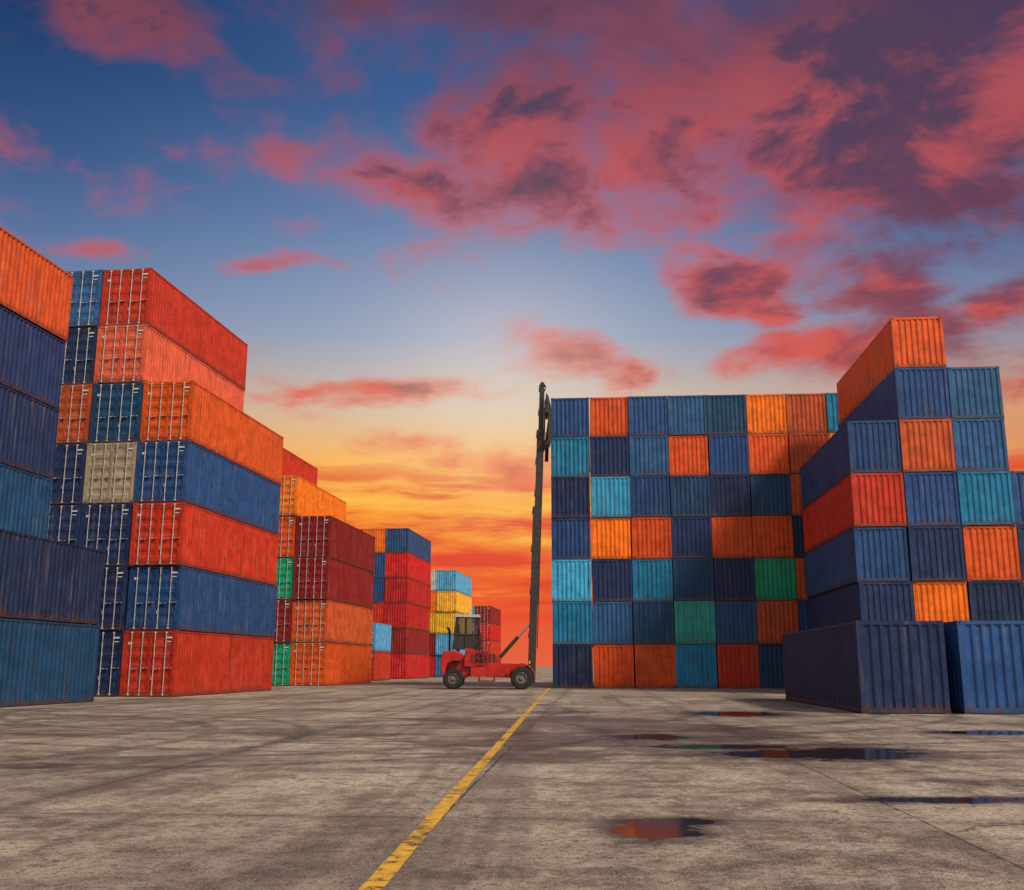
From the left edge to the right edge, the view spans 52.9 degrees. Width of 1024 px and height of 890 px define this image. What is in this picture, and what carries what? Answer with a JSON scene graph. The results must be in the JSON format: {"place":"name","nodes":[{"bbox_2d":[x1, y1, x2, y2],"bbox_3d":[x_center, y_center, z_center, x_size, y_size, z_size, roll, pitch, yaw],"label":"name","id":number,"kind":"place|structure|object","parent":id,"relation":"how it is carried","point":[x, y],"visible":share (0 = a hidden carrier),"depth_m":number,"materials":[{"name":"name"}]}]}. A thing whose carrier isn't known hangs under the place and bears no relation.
{"place":"outdoors","nodes":[
{"label":"outdoors","id":0,"kind":"place"},
{"bbox_2d":[0,666,1023,889],"bbox_3d":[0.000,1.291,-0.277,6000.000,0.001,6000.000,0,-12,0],"label":"ground","id":1,"kind":"structure","parent":0,"point":[343,787],"depth_m":11.07,"materials":[{"name":"concrete"}]},
{"bbox_2d":[0,618,99,706],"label":"shipping container","id":2,"kind":"object","parent":1,"relation":"on","point":[43,662],"visible":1,"depth_m":35.89,"materials":[{"name":"metal"}]},
{"bbox_2d":[0,529,104,624],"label":"shipping container","id":3,"kind":"object","parent":2,"relation":"on","point":[45,579],"visible":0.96,"depth_m":36.22,"materials":[{"name":"metal"}]},
{"bbox_2d":[94,631,123,696],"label":"shipping container","id":4,"kind":"object","parent":1,"relation":"on","point":[109,663],"visible":0.3,"depth_m":45.42,"materials":[{"name":"metal"}]},
{"bbox_2d":[87,566,132,630],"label":"shipping container","id":5,"kind":"object","parent":4,"relation":"on","point":[114,598],"visible":0.23,"depth_m":45.95,"materials":[{"name":"metal"}]},
{"bbox_2d":[78,503,132,566],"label":"shipping container","id":6,"kind":"object","parent":5,"relation":"on","point":[106,528],"visible":0.4,"depth_m":46.69,"materials":[{"name":"metal"}]},
{"bbox_2d":[82,442,137,503],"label":"shipping container","id":7,"kind":"object","parent":6,"relation":"on","point":[110,472],"visible":0.4,"depth_m":47.24,"materials":[{"name":"metal"}]},
{"bbox_2d":[88,382,143,442],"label":"shipping container","id":8,"kind":"object","parent":7,"relation":"on","point":[116,411],"visible":0.31,"depth_m":47.85,"materials":[{"name":"metal"}]},
{"bbox_2d":[93,324,244,411],"bbox_3d":[-17.667,-3.031,54.325,2.442,2.845,12.228,-2,-12,7],"label":"shipping container","id":9,"kind":"object","parent":8,"relation":"on","point":[136,353],"visible":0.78,"depth_m":48.81,"materials":[{"name":"metal"}]},
{"bbox_2d":[99,267,247,390],"bbox_3d":[-17.655,-5.803,54.995,2.442,2.845,12.228,-2,-12,7],"label":"shipping container","id":10,"kind":"object","parent":9,"relation":"on","point":[155,300],"visible":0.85,"depth_m":51.26,"materials":[{"name":"metal"}]},
{"bbox_2d":[119,630,273,696],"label":"shipping container","id":11,"kind":"object","parent":1,"relation":"on","point":[173,663],"visible":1,"depth_m":46.85,"materials":[{"name":"metal"}]},
{"bbox_2d":[125,566,276,637],"bbox_3d":[-15.162,8.064,51.677,2.442,2.845,12.228,-2,-12,7],"label":"shipping container","id":12,"kind":"object","parent":11,"relation":"on","point":[172,598],"visible":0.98,"depth_m":47.59,"materials":[{"name":"metal"}]},
{"bbox_2d":[128,502,277,585],"bbox_3d":[-15.200,5.252,52.162,2.442,2.845,12.228,-2,-12,7],"label":"shipping container","id":13,"kind":"object","parent":12,"relation":"on","point":[185,534],"visible":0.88,"depth_m":48.01,"materials":[{"name":"metal"}]},
{"bbox_2d":[133,440,280,534],"bbox_3d":[-15.209,2.468,52.775,2.442,2.845,12.228,-2,-12,7],"label":"shipping container","id":14,"kind":"object","parent":13,"relation":"on","point":[188,472],"visible":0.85,"depth_m":48.67,"materials":[{"name":"metal"}]},
{"bbox_2d":[139,381,283,484],"bbox_3d":[-15.185,-0.300,53.462,2.442,2.845,12.228,-2,-12,7],"label":"shipping container","id":15,"kind":"object","parent":14,"relation":"on","point":[194,412],"visible":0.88,"depth_m":49.37,"materials":[{"name":"metal"}]},
{"bbox_2d":[272,643,290,685],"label":"shipping container","id":16,"kind":"object","parent":1,"relation":"on","point":[281,664],"visible":0.2,"depth_m":68.89,"materials":[{"name":"metal"}]},
{"bbox_2d":[268,600,295,642],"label":"shipping container","id":17,"kind":"object","parent":16,"relation":"on","point":[283,625],"visible":0.28,"depth_m":69.39,"materials":[{"name":"metal"}]},
{"bbox_2d":[276,558,293,599],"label":"shipping container","id":18,"kind":"object","parent":17,"relation":"on","point":[284,575],"visible":0.3,"depth_m":70.09,"materials":[{"name":"metal"}]},
{"bbox_2d":[277,516,295,557],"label":"shipping container","id":19,"kind":"object","parent":18,"relation":"on","point":[286,536],"visible":0.28,"depth_m":70.64,"materials":[{"name":"metal"}]},
{"bbox_2d":[279,475,345,522],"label":"shipping container","id":20,"kind":"object","parent":19,"relation":"on","point":[300,496],"visible":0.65,"depth_m":73.19,"materials":[{"name":"metal"}]},
{"bbox_2d":[289,643,371,685],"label":"shipping container","id":21,"kind":"object","parent":1,"relation":"on","point":[320,664],"visible":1,"depth_m":69.41,"materials":[{"name":"metal"}]},
{"bbox_2d":[291,599,372,645],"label":"shipping container","id":22,"kind":"object","parent":21,"relation":"on","point":[322,621],"visible":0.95,"depth_m":70.23,"materials":[{"name":"metal"}]},
{"bbox_2d":[292,557,373,608],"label":"shipping container","id":23,"kind":"object","parent":22,"relation":"on","point":[322,578],"visible":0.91,"depth_m":70.67,"materials":[{"name":"metal"}]},
{"bbox_2d":[295,515,374,572],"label":"shipping container","id":24,"kind":"object","parent":23,"relation":"on","point":[330,536],"visible":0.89,"depth_m":71.26,"materials":[{"name":"metal"}]},
{"bbox_2d":[358,688,549,889],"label":"road marking","id":25,"kind":"object","parent":1,"relation":"on","point":[434,817],"visible":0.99,"depth_m":8.91,"materials":[{"name":"yellow paint"}]},
{"bbox_2d":[441,382,552,688],"bbox_3d":[-0.844,5.278,62.585,6.612,18.600,6.060,0,-12,0],"label":"container handler","id":26,"kind":"object","parent":1,"relation":"on","point":[457,667],"visible":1,"depth_m":60.56,"materials":[{"name":"red paint"}]},
{"bbox_2d":[552,645,592,687],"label":"shipping container","id":27,"kind":"object","parent":1,"relation":"on","point":[572,666],"visible":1,"depth_m":62.46,"materials":[{"name":"metal"}]},
{"bbox_2d":[552,602,592,644],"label":"shipping container","id":28,"kind":"object","parent":27,"relation":"on","point":[572,623],"visible":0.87,"depth_m":62.99,"materials":[{"name":"metal"}]},
{"bbox_2d":[552,559,591,601],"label":"shipping container","id":29,"kind":"object","parent":28,"relation":"on","point":[571,580],"visible":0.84,"depth_m":63.56,"materials":[{"name":"metal"}]},
{"bbox_2d":[551,518,590,559],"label":"shipping container","id":30,"kind":"object","parent":29,"relation":"on","point":[571,538],"visible":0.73,"depth_m":64.19,"materials":[{"name":"metal"}]},
{"bbox_2d":[551,477,589,517],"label":"shipping container","id":31,"kind":"object","parent":30,"relation":"on","point":[570,497],"visible":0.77,"depth_m":64.69,"materials":[{"name":"metal"}]},
{"bbox_2d":[551,437,589,477],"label":"shipping container","id":32,"kind":"object","parent":31,"relation":"on","point":[569,456],"visible":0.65,"depth_m":65.25,"materials":[{"name":"metal"}]},
{"bbox_2d":[593,645,633,687],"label":"shipping container","id":33,"kind":"object","parent":1,"relation":"on","point":[613,666],"visible":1,"depth_m":62.38,"materials":[{"name":"metal"}]},
{"bbox_2d":[592,601,632,644],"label":"shipping container","id":34,"kind":"object","parent":33,"relation":"on","point":[612,623],"visible":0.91,"depth_m":62.90,"materials":[{"name":"metal"}]},
{"bbox_2d":[592,559,632,601],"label":"shipping container","id":35,"kind":"object","parent":34,"relation":"on","point":[611,580],"visible":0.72,"depth_m":63.43,"materials":[{"name":"metal"}]},
{"bbox_2d":[591,517,630,567],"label":"shipping container","id":36,"kind":"object","parent":35,"relation":"on","point":[610,538],"visible":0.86,"depth_m":63.98,"materials":[{"name":"metal"}]},
{"bbox_2d":[591,476,630,517],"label":"shipping container","id":37,"kind":"object","parent":36,"relation":"on","point":[610,497],"visible":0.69,"depth_m":64.43,"materials":[{"name":"metal"}]},
{"bbox_2d":[590,436,628,491],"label":"shipping container","id":38,"kind":"object","parent":37,"relation":"on","point":[609,456],"visible":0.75,"depth_m":65.01,"materials":[{"name":"metal"}]},
{"bbox_2d":[590,397,628,436],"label":"shipping container","id":39,"kind":"object","parent":38,"relation":"on","point":[608,416],"visible":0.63,"depth_m":65.62,"materials":[{"name":"metal"}]},
{"bbox_2d":[633,644,676,687],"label":"shipping container","id":40,"kind":"object","parent":1,"relation":"on","point":[654,666],"visible":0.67,"depth_m":62.09,"materials":[{"name":"metal"}]},
{"bbox_2d":[632,601,674,644],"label":"shipping container","id":41,"kind":"object","parent":40,"relation":"on","point":[653,622],"visible":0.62,"depth_m":62.63,"materials":[{"name":"metal"}]},
{"bbox_2d":[632,559,672,602],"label":"shipping container","id":42,"kind":"object","parent":41,"relation":"on","point":[652,579],"visible":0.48,"depth_m":63.25,"materials":[{"name":"metal"}]},
{"bbox_2d":[630,517,671,558],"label":"shipping container","id":43,"kind":"object","parent":42,"relation":"on","point":[651,538],"visible":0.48,"depth_m":63.76,"materials":[{"name":"metal"}]},
{"bbox_2d":[630,476,669,520],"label":"shipping container","id":44,"kind":"object","parent":43,"relation":"on","point":[649,496],"visible":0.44,"depth_m":64.27,"materials":[{"name":"metal"}]},
{"bbox_2d":[628,435,668,475],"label":"shipping container","id":45,"kind":"object","parent":44,"relation":"on","point":[648,456],"visible":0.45,"depth_m":64.80,"materials":[{"name":"metal"}]},
{"bbox_2d":[628,396,667,439],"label":"shipping container","id":46,"kind":"object","parent":45,"relation":"on","point":[647,415],"visible":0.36,"depth_m":65.36,"materials":[{"name":"metal"}]},
{"bbox_2d":[675,644,717,687],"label":"shipping container","id":47,"kind":"object","parent":1,"relation":"on","point":[696,666],"visible":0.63,"depth_m":61.93,"materials":[{"name":"metal"}]},
{"bbox_2d":[673,601,715,644],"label":"shipping container","id":48,"kind":"object","parent":47,"relation":"on","point":[694,622],"visible":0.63,"depth_m":62.46,"materials":[{"name":"metal"}]},
{"bbox_2d":[672,558,714,601],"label":"shipping container","id":49,"kind":"object","parent":48,"relation":"on","point":[693,579],"visible":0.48,"depth_m":63.01,"materials":[{"name":"metal"}]},
{"bbox_2d":[671,516,712,558],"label":"shipping container","id":50,"kind":"object","parent":49,"relation":"on","point":[691,537],"visible":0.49,"depth_m":63.55,"materials":[{"name":"metal"}]},
{"bbox_2d":[669,475,710,516],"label":"shipping container","id":51,"kind":"object","parent":50,"relation":"on","point":[689,496],"visible":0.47,"depth_m":64.10,"materials":[{"name":"metal"}]},
{"bbox_2d":[668,435,708,477],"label":"shipping container","id":52,"kind":"object","parent":51,"relation":"on","point":[688,455],"visible":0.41,"depth_m":64.70,"materials":[{"name":"metal"}]},
{"bbox_2d":[667,395,707,435],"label":"shipping container","id":53,"kind":"object","parent":52,"relation":"on","point":[686,414],"visible":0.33,"depth_m":65.18,"materials":[{"name":"metal"}]},
{"bbox_2d":[716,644,759,688],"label":"shipping container","id":54,"kind":"object","parent":1,"relation":"on","point":[737,666],"visible":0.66,"depth_m":61.77,"materials":[{"name":"metal"}]},
{"bbox_2d":[715,601,757,644],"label":"shipping container","id":55,"kind":"object","parent":54,"relation":"on","point":[735,622],"visible":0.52,"depth_m":62.36,"materials":[{"name":"metal"}]},
{"bbox_2d":[713,558,755,600],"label":"shipping container","id":56,"kind":"object","parent":55,"relation":"on","point":[734,579],"visible":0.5,"depth_m":62.84,"materials":[{"name":"metal"}]},
{"bbox_2d":[711,516,752,558],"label":"shipping container","id":57,"kind":"object","parent":56,"relation":"on","point":[731,537],"visible":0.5,"depth_m":63.46,"materials":[{"name":"metal"}]},
{"bbox_2d":[710,475,750,516],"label":"shipping container","id":58,"kind":"object","parent":57,"relation":"on","point":[729,495],"visible":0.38,"depth_m":63.96,"materials":[{"name":"metal"}]},
{"bbox_2d":[707,434,749,475],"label":"shipping container","id":59,"kind":"object","parent":58,"relation":"on","point":[728,454],"visible":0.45,"depth_m":64.49,"materials":[{"name":"metal"}]},
{"bbox_2d":[706,394,746,436],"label":"shipping container","id":60,"kind":"object","parent":59,"relation":"on","point":[726,414],"visible":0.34,"depth_m":65.05,"materials":[{"name":"metal"}]},
{"bbox_2d":[758,644,784,688],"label":"shipping container","id":61,"kind":"object","parent":1,"relation":"on","point":[771,666],"visible":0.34,"depth_m":61.64,"materials":[{"name":"metal"}]},
{"bbox_2d":[753,601,798,644],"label":"shipping container","id":62,"kind":"object","parent":61,"relation":"on","point":[776,620],"visible":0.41,"depth_m":62.10,"materials":[{"name":"metal"}]},
{"bbox_2d":[754,558,796,600],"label":"shipping container","id":63,"kind":"object","parent":62,"relation":"on","point":[775,579],"visible":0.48,"depth_m":62.71,"materials":[{"name":"metal"}]},
{"bbox_2d":[751,516,793,557],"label":"shipping container","id":64,"kind":"object","parent":63,"relation":"on","point":[772,536],"visible":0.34,"depth_m":63.23,"materials":[{"name":"metal"}]},
{"bbox_2d":[749,474,791,515],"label":"shipping container","id":65,"kind":"object","parent":64,"relation":"on","point":[770,495],"visible":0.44,"depth_m":63.82,"materials":[{"name":"metal"}]},
{"bbox_2d":[748,434,789,475],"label":"shipping container","id":66,"kind":"object","parent":65,"relation":"on","point":[768,454],"visible":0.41,"depth_m":64.31,"materials":[{"name":"metal"}]},
{"bbox_2d":[745,394,786,433],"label":"shipping container","id":67,"kind":"object","parent":66,"relation":"on","point":[765,413],"visible":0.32,"depth_m":64.86,"materials":[{"name":"metal"}]},
{"bbox_2d":[782,620,950,713],"bbox_3d":[11.576,7.559,35.113,2.442,2.585,12.194,-1,-12,5],"label":"shipping container","id":68,"kind":"object","parent":1,"relation":"on","point":[864,667],"visible":1,"depth_m":29.39,"materials":[{"name":"metal"}]},
{"bbox_2d":[943,620,1023,713],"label":"shipping container","id":69,"kind":"object","parent":1,"relation":"on","point":[985,665],"visible":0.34,"depth_m":29.05,"materials":[{"name":"metal"}]},
{"bbox_2d":[0,0,1023,665],"label":"sky","id":70,"kind":"structure","parent":0,"point":[412,218],"materials":[{"name":"blue"}]},
{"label":"shipping container","id":71,"kind":"object","parent":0,"visible":0},
{"bbox_2d":[47,504,81,544],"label":"shipping container","id":72,"kind":"object","parent":71,"relation":"on","point":[64,523],"visible":0.18,"depth_m":47.04,"materials":[{"name":"metal"}]},
{"bbox_2d":[50,443,86,504],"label":"shipping container","id":73,"kind":"object","parent":72,"relation":"on","point":[68,475],"visible":0.25,"depth_m":47.49,"materials":[{"name":"metal"}]},
{"bbox_2d":[56,384,92,443],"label":"shipping container","id":74,"kind":"object","parent":73,"relation":"on","point":[74,414],"visible":0.27,"depth_m":48.10,"materials":[{"name":"metal"}]},
{"bbox_2d":[62,326,97,384],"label":"shipping container","id":75,"kind":"object","parent":74,"relation":"on","point":[79,357],"visible":0.23,"depth_m":48.78,"materials":[{"name":"metal"}]},
{"bbox_2d":[67,269,103,327],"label":"shipping container","id":76,"kind":"object","parent":75,"relation":"on","point":[85,308],"visible":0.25,"depth_m":49.31,"materials":[{"name":"metal"}]},
{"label":"shipping container","id":77,"kind":"object","parent":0,"visible":0},
{"bbox_2d":[0,463,52,537],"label":"shipping container","id":78,"kind":"object","parent":77,"relation":"on","point":[25,498],"visible":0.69,"depth_m":38.94,"materials":[{"name":"metal"}]},
{"bbox_2d":[0,384,59,478],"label":"shipping container","id":79,"kind":"object","parent":78,"relation":"on","point":[28,431],"visible":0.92,"depth_m":39.28,"materials":[{"name":"metal"}]},
{"bbox_2d":[0,306,65,409],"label":"shipping container","id":80,"kind":"object","parent":79,"relation":"on","point":[31,360],"visible":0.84,"depth_m":39.60,"materials":[{"name":"metal"}]},
{"bbox_2d":[0,227,73,341],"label":"shipping container","id":81,"kind":"object","parent":80,"relation":"on","point":[35,287],"visible":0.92,"depth_m":39.87,"materials":[{"name":"metal"}]},
{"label":"shipping container","id":82,"kind":"object","parent":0,"visible":0},
{"bbox_2d":[797,601,809,630],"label":"shipping container","id":83,"kind":"object","parent":82,"relation":"on","point":[803,615],"visible":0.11,"depth_m":62.12,"materials":[{"name":"metal"}]},
{"bbox_2d":[795,558,807,600],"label":"shipping container","id":84,"kind":"object","parent":83,"relation":"on","point":[800,578],"visible":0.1,"depth_m":62.57,"materials":[{"name":"metal"}]},
{"bbox_2d":[792,516,803,557],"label":"shipping container","id":85,"kind":"object","parent":84,"relation":"on","point":[798,536],"visible":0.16,"depth_m":63.08,"materials":[{"name":"metal"}]},
{"bbox_2d":[790,474,801,515],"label":"shipping container","id":86,"kind":"object","parent":85,"relation":"on","point":[796,492],"visible":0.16,"depth_m":63.63,"materials":[{"name":"metal"}]},
{"bbox_2d":[788,433,828,473],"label":"shipping container","id":87,"kind":"object","parent":86,"relation":"on","point":[803,448],"visible":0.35,"depth_m":64.17,"materials":[{"name":"metal"}]},
{"bbox_2d":[785,393,827,433],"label":"shipping container","id":88,"kind":"object","parent":87,"relation":"on","point":[805,413],"visible":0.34,"depth_m":64.72,"materials":[{"name":"metal"}]},
{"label":"shipping container","id":89,"kind":"object","parent":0,"visible":0},
{"bbox_2d":[808,581,914,628],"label":"shipping container","id":90,"kind":"object","parent":89,"relation":"on","point":[876,601],"visible":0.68,"depth_m":48.22,"materials":[{"name":"metal"}]},
{"bbox_2d":[804,527,910,597],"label":"shipping container","id":91,"kind":"object","parent":90,"relation":"on","point":[853,555],"visible":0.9,"depth_m":48.83,"materials":[{"name":"metal"}]},
{"bbox_2d":[802,472,906,553],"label":"shipping container","id":92,"kind":"object","parent":91,"relation":"on","point":[850,501],"visible":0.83,"depth_m":49.32,"materials":[{"name":"metal"}]},
{"bbox_2d":[800,420,902,509],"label":"shipping container","id":93,"kind":"object","parent":92,"relation":"on","point":[846,449],"visible":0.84,"depth_m":49.87,"materials":[{"name":"metal"}]},
{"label":"shipping container","id":94,"kind":"object","parent":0,"visible":0},
{"bbox_2d":[912,581,969,621],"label":"shipping container","id":95,"kind":"object","parent":94,"relation":"on","point":[943,601],"visible":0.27,"depth_m":47.89,"materials":[{"name":"metal"}]},
{"bbox_2d":[907,526,966,581],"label":"shipping container","id":96,"kind":"object","parent":95,"relation":"on","point":[936,553],"visible":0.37,"depth_m":48.27,"materials":[{"name":"metal"}]},
{"bbox_2d":[903,472,960,525],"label":"shipping container","id":97,"kind":"object","parent":96,"relation":"on","point":[931,498],"visible":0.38,"depth_m":48.85,"materials":[{"name":"metal"}]},
{"bbox_2d":[899,418,955,472],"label":"shipping container","id":98,"kind":"object","parent":97,"relation":"on","point":[927,445],"visible":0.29,"depth_m":49.36,"materials":[{"name":"metal"}]},
{"bbox_2d":[839,367,950,428],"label":"shipping container","id":99,"kind":"object","parent":98,"relation":"on","point":[907,393],"visible":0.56,"depth_m":50.07,"materials":[{"name":"metal"}]},
{"bbox_2d":[836,316,946,423],"bbox_3d":[20.448,-3.775,56.394,2.442,2.585,12.194,-1,-12,5],"label":"shipping container","id":100,"kind":"object","parent":99,"relation":"on","point":[910,342],"visible":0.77,"depth_m":50.83,"materials":[{"name":"metal"}]},
{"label":"shipping container","id":101,"kind":"object","parent":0,"visible":0},
{"bbox_2d":[967,581,1023,620],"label":"shipping container","id":102,"kind":"object","parent":101,"relation":"on","point":[995,600],"visible":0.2,"depth_m":47.62,"materials":[{"name":"metal"}]},
{"bbox_2d":[962,525,1021,581],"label":"shipping container","id":103,"kind":"object","parent":102,"relation":"on","point":[991,553],"visible":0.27,"depth_m":48.12,"materials":[{"name":"metal"}]},
{"bbox_2d":[957,471,1015,525],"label":"shipping container","id":104,"kind":"object","parent":103,"relation":"on","point":[985,498],"visible":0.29,"depth_m":48.60,"materials":[{"name":"metal"}]},
{"bbox_2d":[951,418,1009,471],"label":"shipping container","id":105,"kind":"object","parent":104,"relation":"on","point":[980,444],"visible":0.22,"depth_m":49.25,"materials":[{"name":"metal"}]},
{"bbox_2d":[946,366,1003,418],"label":"shipping container","id":106,"kind":"object","parent":105,"relation":"on","point":[975,392],"visible":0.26,"depth_m":49.81,"materials":[{"name":"metal"}]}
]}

